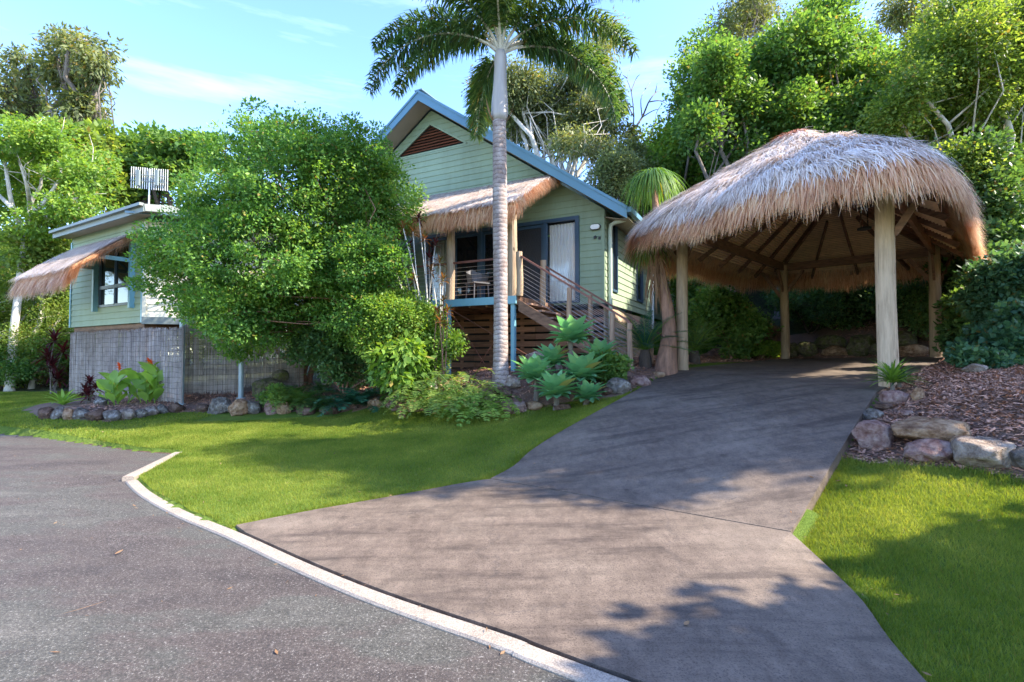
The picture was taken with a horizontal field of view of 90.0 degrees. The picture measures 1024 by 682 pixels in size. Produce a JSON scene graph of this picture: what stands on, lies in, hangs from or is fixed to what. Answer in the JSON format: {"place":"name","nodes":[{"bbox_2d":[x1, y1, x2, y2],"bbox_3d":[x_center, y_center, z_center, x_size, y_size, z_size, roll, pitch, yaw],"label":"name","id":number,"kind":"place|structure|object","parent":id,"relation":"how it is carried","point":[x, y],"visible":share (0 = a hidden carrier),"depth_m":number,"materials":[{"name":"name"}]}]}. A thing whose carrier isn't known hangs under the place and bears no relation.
{"place":"outdoors","nodes":[
{"label":"outdoors","id":0,"kind":"place"},
{"bbox_2d":[0,434,573,681],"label":"asphalt road","id":1,"kind":"structure","parent":0,"point":[200,623],"depth_m":3.05,"materials":[{"name":"asphalt"}]},
{"bbox_2d":[0,0,947,353],"label":"sky","id":2,"kind":"structure","parent":0,"point":[188,60],"materials":[{"name":"blue"}]},
{"bbox_2d":[0,287,1023,681],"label":"ground","id":3,"kind":"structure","parent":0,"point":[798,333],"depth_m":6.00,"materials":[{"name":"green plant"}]},
{"bbox_2d":[0,342,47,390],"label":"undergrowth shrub","id":4,"kind":"object","parent":3,"relation":"on","point":[12,368],"visible":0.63,"depth_m":16.95,"materials":[{"name":"green plant"}]},
{"bbox_2d":[0,40,59,224],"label":"tall gum tree","id":5,"kind":"object","parent":3,"relation":"on","point":[24,96],"visible":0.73,"depth_m":28.55,"materials":[{"name":"green plant"}]},
{"bbox_2d":[0,245,69,337],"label":"tree","id":6,"kind":"object","parent":3,"relation":"on","point":[4,301],"visible":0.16,"depth_m":18.11,"materials":[{"name":"green plant"}]},
{"bbox_2d":[0,217,69,320],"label":"tree","id":7,"kind":"object","parent":3,"relation":"on","point":[1,246],"visible":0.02,"depth_m":19.77,"materials":[{"name":"green plant"}]},
{"bbox_2d":[0,204,79,388],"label":"slender tree","id":8,"kind":"object","parent":3,"relation":"on","point":[40,252],"visible":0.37,"depth_m":17.35,"materials":[{"name":"green plant"}]},
{"bbox_2d":[31,327,69,392],"bbox_3d":[-14.300,0.630,16.005,1.362,2.175,1.217,0,-2,0],"label":"cordyline","id":9,"kind":"object","parent":3,"relation":"on","point":[54,374],"visible":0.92,"depth_m":15.95,"materials":[{"name":"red plant"}]},
{"bbox_2d":[40,389,78,404],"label":"rosette plant","id":10,"kind":"object","parent":3,"relation":"on","point":[63,399],"visible":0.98,"depth_m":12.01,"materials":[{"name":"green plant"}]},
{"bbox_2d":[0,289,118,386],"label":"tree","id":11,"kind":"object","parent":3,"relation":"on","point":[20,335],"visible":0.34,"depth_m":17.77,"materials":[{"name":"green plant"}]},
{"bbox_2d":[0,109,126,391],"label":"white barked tree","id":12,"kind":"object","parent":3,"relation":"on","point":[40,147],"visible":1,"depth_m":16.95,"materials":[{"name":"green plant"}]},
{"bbox_2d":[11,323,120,387],"bbox_3d":[-16.218,0.577,18.563,3.376,2.708,4.046,-1,-2,41],"label":"undergrowth shrub","id":13,"kind":"object","parent":3,"relation":"on","point":[40,364],"visible":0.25,"depth_m":17.59,"materials":[{"name":"green plant"}]},
{"bbox_2d":[1,112,145,220],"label":"forked grey tree","id":14,"kind":"object","parent":3,"relation":"on","point":[97,130],"visible":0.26,"depth_m":23.43,"materials":[{"name":"green plant"}]},
{"bbox_2d":[26,21,128,134],"bbox_3d":[-23.091,-8.078,27.054,7.524,19.857,3.900,-1,-2,41],"label":"tall gum tree","id":15,"kind":"object","parent":3,"relation":"on","point":[77,69],"visible":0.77,"depth_m":26.22,"materials":[{"name":"green plant"}]},
{"bbox_2d":[76,375,104,403],"bbox_3d":[-10.418,1.195,12.565,0.746,0.754,0.595,0,-2,0],"label":"cordyline","id":16,"kind":"object","parent":3,"relation":"on","point":[88,391],"visible":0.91,"depth_m":12.56,"materials":[{"name":"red plant"}]},
{"bbox_2d":[84,409,105,420],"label":"rock","id":17,"kind":"object","parent":3,"relation":"on","point":[96,415],"visible":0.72,"depth_m":10.42,"materials":[{"name":"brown stone"}]},
{"bbox_2d":[96,362,137,404],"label":"canna lily","id":18,"kind":"object","parent":3,"relation":"on","point":[111,386],"visible":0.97,"depth_m":12.08,"materials":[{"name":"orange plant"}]},
{"bbox_2d":[125,358,172,403],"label":"canna lily","id":19,"kind":"object","parent":3,"relation":"on","point":[146,381],"visible":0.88,"depth_m":12.28,"materials":[{"name":"green plant"}]},
{"bbox_2d":[102,119,230,210],"bbox_3d":[-17.818,-4.658,25.401,7.424,12.913,4.084,-1,-2,20],"label":"broad green tree","id":20,"kind":"object","parent":3,"relation":"on","point":[155,147],"visible":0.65,"depth_m":24.11,"materials":[{"name":"green plant"}]},
{"bbox_2d":[6,202,366,404],"bbox_3d":[-8.573,-1.278,16.206,10.128,6.014,8.791,0,-2,0],"label":"raised cabin","id":21,"kind":"object","parent":3,"relation":"on","point":[92,268],"visible":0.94,"depth_m":13.21,"materials":[{"name":"green wood"}]},
{"bbox_2d":[98,243,128,307],"bbox_3d":[-10.730,-1.760,13.870,1.940,1.640,0.070,-1,-2,31],"label":"window","id":22,"kind":"structure","parent":21,"relation":"in","point":[111,292],"depth_m":13.93,"materials":[{"name":"blue glass"}]},
{"bbox_2d":[130,166,167,203],"bbox_3d":[-11.802,-4.596,16.591,1.242,2.183,0.152,0,-2,0],"label":"tv antenna","id":23,"kind":"object","parent":21,"relation":"on","point":[138,174],"visible":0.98,"depth_m":16.64,"materials":[{"name":"white paint"}]},
{"bbox_2d":[151,331,231,366],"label":"tree","id":24,"kind":"object","parent":3,"relation":"on","point":[191,344],"visible":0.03,"depth_m":23.20,"materials":[{"name":"green plant"}]},
{"bbox_2d":[207,396,231,414],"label":"rock","id":25,"kind":"object","parent":3,"relation":"on","point":[219,405],"visible":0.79,"depth_m":11.24,"materials":[{"name":"grey stone"}]},
{"bbox_2d":[251,377,285,397],"bbox_3d":[-5.928,1.176,12.569,0.829,0.569,0.570,1,-2,-20],"label":"rock","id":26,"kind":"object","parent":3,"relation":"on","point":[259,386],"visible":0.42,"depth_m":12.31,"materials":[{"name":"stone"}]},
{"bbox_2d":[254,382,292,407],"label":"shrub","id":27,"kind":"object","parent":3,"relation":"on","point":[270,394],"visible":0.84,"depth_m":10.88,"materials":[{"name":"green plant"}]},
{"bbox_2d":[121,95,430,386],"bbox_3d":[-4.738,-1.978,11.236,6.186,6.561,5.480,-1,-2,39],"label":"shrub","id":28,"kind":"object","parent":3,"relation":"on","point":[325,280],"visible":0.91,"depth_m":10.06,"materials":[{"name":"green plant"}]},
{"bbox_2d":[267,388,335,415],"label":"fern","id":29,"kind":"object","parent":3,"relation":"on","point":[298,396],"visible":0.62,"depth_m":10.95,"materials":[{"name":"green plant"}]},
{"bbox_2d":[298,393,347,414],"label":"fern","id":30,"kind":"object","parent":3,"relation":"on","point":[326,404],"visible":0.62,"depth_m":10.81,"materials":[{"name":"green plant"}]},
{"bbox_2d":[278,320,383,397],"bbox_3d":[-3.616,0.445,11.469,2.969,1.895,1.929,0,-2,0],"label":"shade shrub","id":31,"kind":"object","parent":3,"relation":"on","point":[340,364],"visible":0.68,"depth_m":11.11,"materials":[{"name":"green plant"}]},
{"bbox_2d":[313,386,388,416],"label":"fern","id":32,"kind":"object","parent":3,"relation":"on","point":[353,396],"visible":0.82,"depth_m":10.49,"materials":[{"name":"green plant"}]},
{"bbox_2d":[122,452,629,681],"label":"kerb strip","id":33,"kind":"object","parent":3,"relation":"on","point":[521,650],"visible":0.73,"depth_m":3.05,"materials":[{"name":"concrete"}]},
{"bbox_2d":[360,329,438,418],"bbox_3d":[-2.182,0.693,9.993,1.523,1.877,1.508,0,-2,0],"label":"broadleaf plant","id":34,"kind":"object","parent":3,"relation":"on","point":[398,368],"visible":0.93,"depth_m":9.66,"materials":[{"name":"green plant"}]},
{"bbox_2d":[345,284,469,380],"bbox_3d":[-2.103,0.101,10.474,2.494,2.582,1.755,0,-2,0],"label":"lime shrub","id":35,"kind":"object","parent":3,"relation":"on","point":[403,316],"visible":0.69,"depth_m":10.16,"materials":[{"name":"green plant"}]},
{"bbox_2d":[387,211,442,386],"bbox_3d":[-2.145,-0.905,10.890,1.354,3.834,0.871,0,-2,0],"label":"croton","id":36,"kind":"object","parent":3,"relation":"on","point":[429,253],"visible":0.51,"depth_m":11.02,"materials":[{"name":"plant"}]},
{"bbox_2d":[378,372,460,408],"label":"philodendron","id":37,"kind":"object","parent":3,"relation":"on","point":[407,402],"visible":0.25,"depth_m":9.76,"materials":[{"name":"green plant"}]},
{"bbox_2d":[396,219,451,387],"bbox_3d":[-1.814,-0.739,10.736,1.253,3.678,0.584,0,-2,12],"label":"croton","id":38,"kind":"object","parent":3,"relation":"on","point":[430,268],"visible":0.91,"depth_m":10.74,"materials":[{"name":"green plant"}]},
{"bbox_2d":[383,371,484,419],"bbox_3d":[-1.421,0.999,9.769,2.122,0.904,2.170,-1,-2,21],"label":"philodendron","id":39,"kind":"object","parent":3,"relation":"on","point":[403,397],"visible":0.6,"depth_m":9.15,"materials":[{"name":"green plant"}]},
{"bbox_2d":[433,294,453,396],"bbox_3d":[-1.410,0.122,10.265,0.417,2.166,0.632,-1,-2,27],"label":"croton","id":40,"kind":"object","parent":3,"relation":"on","point":[439,318],"visible":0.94,"depth_m":10.23,"materials":[{"name":"green plant"}]},
{"bbox_2d":[410,367,503,418],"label":"philodendron","id":41,"kind":"object","parent":3,"relation":"on","point":[470,391],"visible":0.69,"depth_m":9.06,"materials":[{"name":"green plant"}]},
{"bbox_2d":[435,385,521,426],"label":"philodendron","id":42,"kind":"object","parent":3,"relation":"on","point":[475,398],"visible":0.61,"depth_m":8.84,"materials":[{"name":"green plant"}]},
{"bbox_2d":[323,88,674,373],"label":"cottage","id":43,"kind":"structure","parent":3,"relation":"on","point":[571,264],"depth_m":13.33,"materials":[{"name":"green wood"}]},
{"bbox_2d":[465,270,489,298],"bbox_3d":[-0.860,-1.365,12.496,0.557,0.821,0.500,1,-2,-34],"label":"outdoor chair","id":44,"kind":"object","parent":43,"relation":"on","point":[478,279],"visible":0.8,"depth_m":12.55,"materials":[{"name":"grey plastic"}]},
{"bbox_2d":[425,215,579,303],"bbox_3d":[-0.381,-2.016,13.930,4.720,2.175,0.260,-1,-2,27],"label":"sliding door","id":45,"kind":"structure","parent":43,"relation":"in","point":[532,237],"depth_m":13.47,"materials":[{"name":"white glass"}]},
{"bbox_2d":[611,222,617,292],"bbox_3d":[2.628,-2.181,13.178,0.070,1.850,0.500,-1,-2,27],"label":"side window","id":46,"kind":"structure","parent":43,"relation":"in","point":[615,229],"depth_m":13.30,"materials":[{"name":"blue glass"}]},
{"bbox_2d":[636,262,643,302],"bbox_3d":[3.879,-2.108,15.598,0.070,1.850,0.750,-1,-2,27],"label":"side window","id":47,"kind":"structure","parent":43,"relation":"in","point":[639,280],"depth_m":15.66,"materials":[{"name":"blue glass"}]},
{"bbox_2d":[363,0,641,386],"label":"palm tree","id":48,"kind":"object","parent":3,"relation":"on","point":[450,34],"visible":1,"depth_m":10.06,"materials":[{"name":"green plant"}]},
{"bbox_2d":[0,379,1023,681],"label":"grass","id":49,"kind":"structure","parent":3,"relation":"on","point":[188,431],"depth_m":4.90,"materials":[{"name":"plant"}]},
{"bbox_2d":[501,398,526,413],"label":"rock","id":50,"kind":"object","parent":3,"relation":"on","point":[522,406],"visible":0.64,"depth_m":9.12,"materials":[{"name":"stone"}]},
{"bbox_2d":[511,353,554,401],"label":"agave","id":51,"kind":"object","parent":3,"relation":"on","point":[534,366],"visible":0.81,"depth_m":9.07,"materials":[{"name":"green plant"}]},
{"bbox_2d":[67,322,1023,477],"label":"bark mulch","id":52,"kind":"object","parent":3,"relation":"on","point":[989,378],"visible":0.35,"depth_m":6.33,"materials":[{"name":"wood"}]},
{"bbox_2d":[228,399,247,415],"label":"rock","id":53,"kind":"object","parent":52,"relation":"on","point":[237,407],"visible":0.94,"depth_m":11.04,"materials":[{"name":"beige stone"}]},
{"bbox_2d":[461,6,631,177],"bbox_3d":[1.623,-7.606,23.380,8.323,15.402,5.775,0,-2,0],"label":"gum tree","id":54,"kind":"object","parent":3,"relation":"on","point":[538,112],"visible":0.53,"depth_m":22.25,"materials":[{"name":"green plant"}]},
{"bbox_2d":[533,343,569,374],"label":"agave","id":55,"kind":"object","parent":3,"relation":"on","point":[555,354],"visible":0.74,"depth_m":9.42,"materials":[{"name":"green plant"}]},
{"bbox_2d":[531,370,580,410],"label":"agave","id":56,"kind":"object","parent":3,"relation":"on","point":[556,386],"visible":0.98,"depth_m":8.65,"materials":[{"name":"green plant"}]},
{"bbox_2d":[546,315,595,390],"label":"agave","id":57,"kind":"object","parent":3,"relation":"on","point":[571,329],"visible":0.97,"depth_m":9.19,"materials":[{"name":"green plant"}]},
{"bbox_2d":[556,351,608,394],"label":"agave","id":58,"kind":"object","parent":3,"relation":"on","point":[581,367],"visible":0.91,"depth_m":8.92,"materials":[{"name":"green plant"}]},
{"bbox_2d":[544,96,633,186],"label":"gum tree","id":59,"kind":"object","parent":3,"relation":"on","point":[597,137],"visible":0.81,"depth_m":19.63,"materials":[{"name":"green plant"}]},
{"bbox_2d":[572,379,606,404],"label":"agave","id":60,"kind":"object","parent":3,"relation":"on","point":[587,391],"visible":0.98,"depth_m":8.65,"materials":[{"name":"green plant"}]},
{"bbox_2d":[578,338,620,355],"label":"agave","id":61,"kind":"object","parent":3,"relation":"on","point":[597,344],"visible":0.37,"depth_m":9.39,"materials":[{"name":"green plant"}]},
{"bbox_2d":[586,348,633,383],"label":"shrub","id":62,"kind":"object","parent":3,"relation":"on","point":[618,367],"visible":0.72,"depth_m":9.18,"materials":[{"name":"green plant"}]},
{"bbox_2d":[606,377,631,393],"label":"rock","id":63,"kind":"object","parent":3,"relation":"on","point":[617,385],"visible":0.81,"depth_m":8.90,"materials":[{"name":"grey stone"}]},
{"bbox_2d":[579,130,659,309],"bbox_3d":[4.083,-3.708,18.225,2.382,8.429,4.581,-1,-2,34],"label":"pale green tree","id":64,"kind":"object","parent":3,"relation":"on","point":[618,166],"visible":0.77,"depth_m":16.98,"materials":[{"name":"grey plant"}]},
{"bbox_2d":[630,375,650,386],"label":"rock","id":65,"kind":"object","parent":3,"relation":"on","point":[639,380],"visible":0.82,"depth_m":9.33,"materials":[{"name":"stone"}]},
{"bbox_2d":[590,306,698,367],"bbox_3d":[2.771,-0.040,10.615,2.199,1.339,2.187,0,-2,0],"label":"cycad","id":66,"kind":"object","parent":3,"relation":"on","point":[645,344],"visible":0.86,"depth_m":10.47,"materials":[{"name":"green plant"}]},
{"bbox_2d":[618,66,670,313],"bbox_3d":[5.673,-6.238,22.209,2.489,12.027,1.292,0,-2,0],"label":"dead tree","id":67,"kind":"object","parent":3,"relation":"on","point":[630,125],"visible":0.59,"depth_m":22.16,"materials":[{"name":"grey plant"}]},
{"bbox_2d":[619,167,689,375],"bbox_3d":[3.034,-1.488,11.254,1.654,4.633,1.909,-1,-2,35],"label":"ponytail palm","id":68,"kind":"object","parent":3,"relation":"on","point":[655,181],"visible":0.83,"depth_m":10.60,"materials":[{"name":"green plant"}]},
{"bbox_2d":[632,96,716,308],"bbox_3d":[6.986,-5.458,21.327,5.552,9.995,5.148,0,-2,0],"label":"leafy tree","id":69,"kind":"object","parent":3,"relation":"on","point":[671,160],"visible":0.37,"depth_m":20.12,"materials":[{"name":"green plant"}]},
{"bbox_2d":[655,315,738,363],"bbox_3d":[4.325,-0.004,12.232,2.145,1.270,2.188,0,-2,0],"label":"cycad","id":70,"kind":"object","parent":3,"relation":"on","point":[696,338],"visible":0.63,"depth_m":12.05,"materials":[{"name":"green plant"}]},
{"bbox_2d":[667,273,736,326],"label":"leafy shrub","id":71,"kind":"object","parent":3,"relation":"on","point":[692,290],"visible":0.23,"depth_m":16.52,"materials":[{"name":"green plant"}]},
{"bbox_2d":[666,35,781,291],"bbox_3d":[7.580,-5.319,17.739,3.243,10.893,5.580,-1,-2,34],"label":"broad hill tree","id":72,"kind":"object","parent":3,"relation":"on","point":[704,123],"visible":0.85,"depth_m":16.55,"materials":[{"name":"green plant"}]},
{"bbox_2d":[688,283,784,359],"bbox_3d":[6.138,-0.524,14.683,2.262,2.413,2.474,1,-2,-32],"label":"leafy shrub","id":73,"kind":"object","parent":3,"relation":"on","point":[716,303],"visible":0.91,"depth_m":14.46,"materials":[{"name":"green plant"}]},
{"bbox_2d":[695,0,791,47],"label":"sparse gum tree","id":74,"kind":"object","parent":3,"relation":"on","point":[739,16],"visible":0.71,"depth_m":27.45,"materials":[{"name":"green plant"}]},
{"bbox_2d":[747,338,780,358],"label":"shrub","id":75,"kind":"object","parent":3,"relation":"on","point":[767,348],"visible":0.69,"depth_m":15.07,"materials":[{"name":"green plant"}]},
{"bbox_2d":[661,0,911,318],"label":"broad hill tree","id":76,"kind":"object","parent":3,"relation":"on","point":[829,60],"visible":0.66,"depth_m":17.37,"materials":[{"name":"green plant"}]},
{"bbox_2d":[620,127,988,387],"bbox_3d":[6.499,-1.674,11.357,6.079,5.032,10.169,-2,-2,44],"label":"carport","id":77,"kind":"object","parent":3,"relation":"on","point":[782,213],"visible":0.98,"depth_m":9.37,"materials":[{"name":"plant"}]},
{"bbox_2d":[796,341,817,356],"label":"rock","id":78,"kind":"object","parent":3,"relation":"on","point":[805,349],"visible":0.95,"depth_m":15.07,"materials":[{"name":"stone"}]},
{"bbox_2d":[763,287,874,333],"bbox_3d":[9.766,-1.019,16.676,3.090,2.064,2.943,1,-2,-17],"label":"bank shrub","id":79,"kind":"object","parent":3,"relation":"on","point":[821,315],"visible":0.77,"depth_m":16.23,"materials":[{"name":"green plant"}]},
{"bbox_2d":[814,335,846,349],"bbox_3d":[9.435,0.082,15.206,0.810,0.515,0.749,-1,-2,21],"label":"rock","id":80,"kind":"object","parent":3,"relation":"on","point":[823,342],"visible":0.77,"depth_m":14.95,"materials":[{"name":"stone"}]},
{"bbox_2d":[820,345,847,355],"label":"rock","id":81,"kind":"object","parent":3,"relation":"on","point":[833,350],"visible":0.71,"depth_m":14.69,"materials":[{"name":"beige stone"}]},
{"bbox_2d":[795,282,875,327],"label":"bank shrub","id":82,"kind":"object","parent":3,"relation":"on","point":[844,295],"visible":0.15,"depth_m":16.14,"materials":[{"name":"green plant"}]},
{"bbox_2d":[809,278,905,326],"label":"bank shrub","id":83,"kind":"object","parent":3,"relation":"on","point":[852,302],"visible":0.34,"depth_m":15.70,"materials":[{"name":"green plant"}]},
{"bbox_2d":[846,334,875,356],"bbox_3d":[9.804,0.169,14.440,0.642,0.723,0.668,1,-2,-28],"label":"rock","id":84,"kind":"object","parent":3,"relation":"on","point":[858,345],"visible":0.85,"depth_m":14.23,"materials":[{"name":"stone"}]},
{"bbox_2d":[851,420,894,448],"bbox_3d":[3.912,1.025,5.527,0.380,0.326,0.364,1,-2,-40],"label":"rock","id":85,"kind":"object","parent":3,"relation":"on","point":[871,434],"visible":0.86,"depth_m":5.39,"materials":[{"name":"stone"}]},
{"bbox_2d":[863,408,883,419],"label":"rock","id":86,"kind":"object","parent":3,"relation":"on","point":[871,414],"visible":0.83,"depth_m":6.12,"materials":[{"name":"grey stone"}]},
{"bbox_2d":[855,278,928,324],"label":"bank shrub","id":87,"kind":"object","parent":3,"relation":"on","point":[910,290],"visible":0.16,"depth_m":14.26,"materials":[{"name":"green plant"}]},
{"bbox_2d":[856,358,929,389],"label":"rosette plant","id":88,"kind":"object","parent":3,"relation":"on","point":[893,372],"visible":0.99,"depth_m":6.88,"materials":[{"name":"green plant"}]},
{"bbox_2d":[878,390,909,404],"bbox_3d":[4.864,0.726,6.504,0.313,0.211,0.259,-1,-2,19],"label":"rock","id":89,"kind":"object","parent":3,"relation":"on","point":[893,397],"visible":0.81,"depth_m":6.43,"materials":[{"name":"stone"}]},
{"bbox_2d":[898,330,917,346],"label":"rock","id":90,"kind":"object","parent":3,"relation":"on","point":[906,337],"visible":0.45,"depth_m":13.59,"materials":[{"name":"stone"}]},
{"bbox_2d":[867,0,956,47],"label":"sparse gum tree","id":91,"kind":"object","parent":3,"relation":"on","point":[893,20],"visible":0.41,"depth_m":23.38,"materials":[{"name":"green plant"}]},
{"bbox_2d":[899,344,928,355],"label":"rock","id":92,"kind":"object","parent":3,"relation":"on","point":[915,350],"visible":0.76,"depth_m":13.40,"materials":[{"name":"beige stone"}]},
{"bbox_2d":[896,285,944,336],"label":"bank shrub","id":93,"kind":"object","parent":3,"relation":"on","point":[917,317],"visible":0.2,"depth_m":13.38,"materials":[{"name":"green plant"}]},
{"bbox_2d":[903,438,952,462],"bbox_3d":[4.046,1.067,4.974,0.452,0.241,0.406,0,-2,-7],"label":"rock","id":94,"kind":"object","parent":3,"relation":"on","point":[930,450],"visible":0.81,"depth_m":4.88,"materials":[{"name":"stone"}]},
{"bbox_2d":[890,416,971,440],"bbox_3d":[4.327,0.924,5.269,0.661,0.277,0.692,-2,-2,45],"label":"rock","id":95,"kind":"object","parent":3,"relation":"on","point":[915,427],"visible":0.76,"depth_m":5.10,"materials":[{"name":"beige stone"}]},
{"bbox_2d":[853,0,1023,188],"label":"leaning hill tree","id":96,"kind":"object","parent":3,"relation":"on","point":[961,68],"visible":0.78,"depth_m":13.73,"materials":[{"name":"green plant"}]},
{"bbox_2d":[931,270,974,356],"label":"broadleaf shrub","id":97,"kind":"object","parent":3,"relation":"on","point":[949,327],"visible":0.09,"depth_m":11.40,"materials":[{"name":"green plant"}]},
{"bbox_2d":[920,208,1023,299],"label":"tall bank shrub","id":98,"kind":"object","parent":3,"relation":"on","point":[996,231],"visible":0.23,"depth_m":12.58,"materials":[{"name":"green plant"}]},
{"bbox_2d":[931,123,1023,222],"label":"dark hill tree","id":99,"kind":"object","parent":3,"relation":"on","point":[1000,195],"visible":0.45,"depth_m":12.88,"materials":[{"name":"green plant"}]},
{"bbox_2d":[941,341,1023,368],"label":"creeping shrub","id":100,"kind":"object","parent":3,"relation":"on","point":[964,355],"visible":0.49,"depth_m":7.68,"materials":[{"name":"green plant"}]},
{"bbox_2d":[942,295,1023,365],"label":"broadleaf shrub","id":101,"kind":"object","parent":3,"relation":"on","point":[1001,328],"visible":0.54,"depth_m":8.47,"materials":[{"name":"green plant"}]},
{"bbox_2d":[950,436,1016,467],"bbox_3d":[4.323,1.034,4.710,0.461,0.290,0.450,1,-2,-35],"label":"rock","id":102,"kind":"object","parent":3,"relation":"on","point":[989,452],"visible":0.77,"depth_m":4.61,"materials":[{"name":"stone"}]},
{"bbox_2d":[946,239,1023,338],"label":"broadleaf shrub","id":103,"kind":"object","parent":3,"relation":"on","point":[1000,275],"visible":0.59,"depth_m":9.51,"materials":[{"name":"green plant"}]},
{"bbox_2d":[1009,446,1023,468],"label":"rock","id":104,"kind":"object","parent":3,"relation":"on","point":[1017,456],"visible":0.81,"depth_m":4.49,"materials":[{"name":"grey stone"}]},
{"bbox_2d":[236,357,944,681],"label":"driveway","id":105,"kind":"structure","parent":0,"point":[633,537],"depth_m":4.03,"materials":[{"name":"grey concrete"}]},
{"bbox_2d":[627,289,752,354],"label":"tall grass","id":106,"kind":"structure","parent":0,"point":[702,351],"depth_m":16.68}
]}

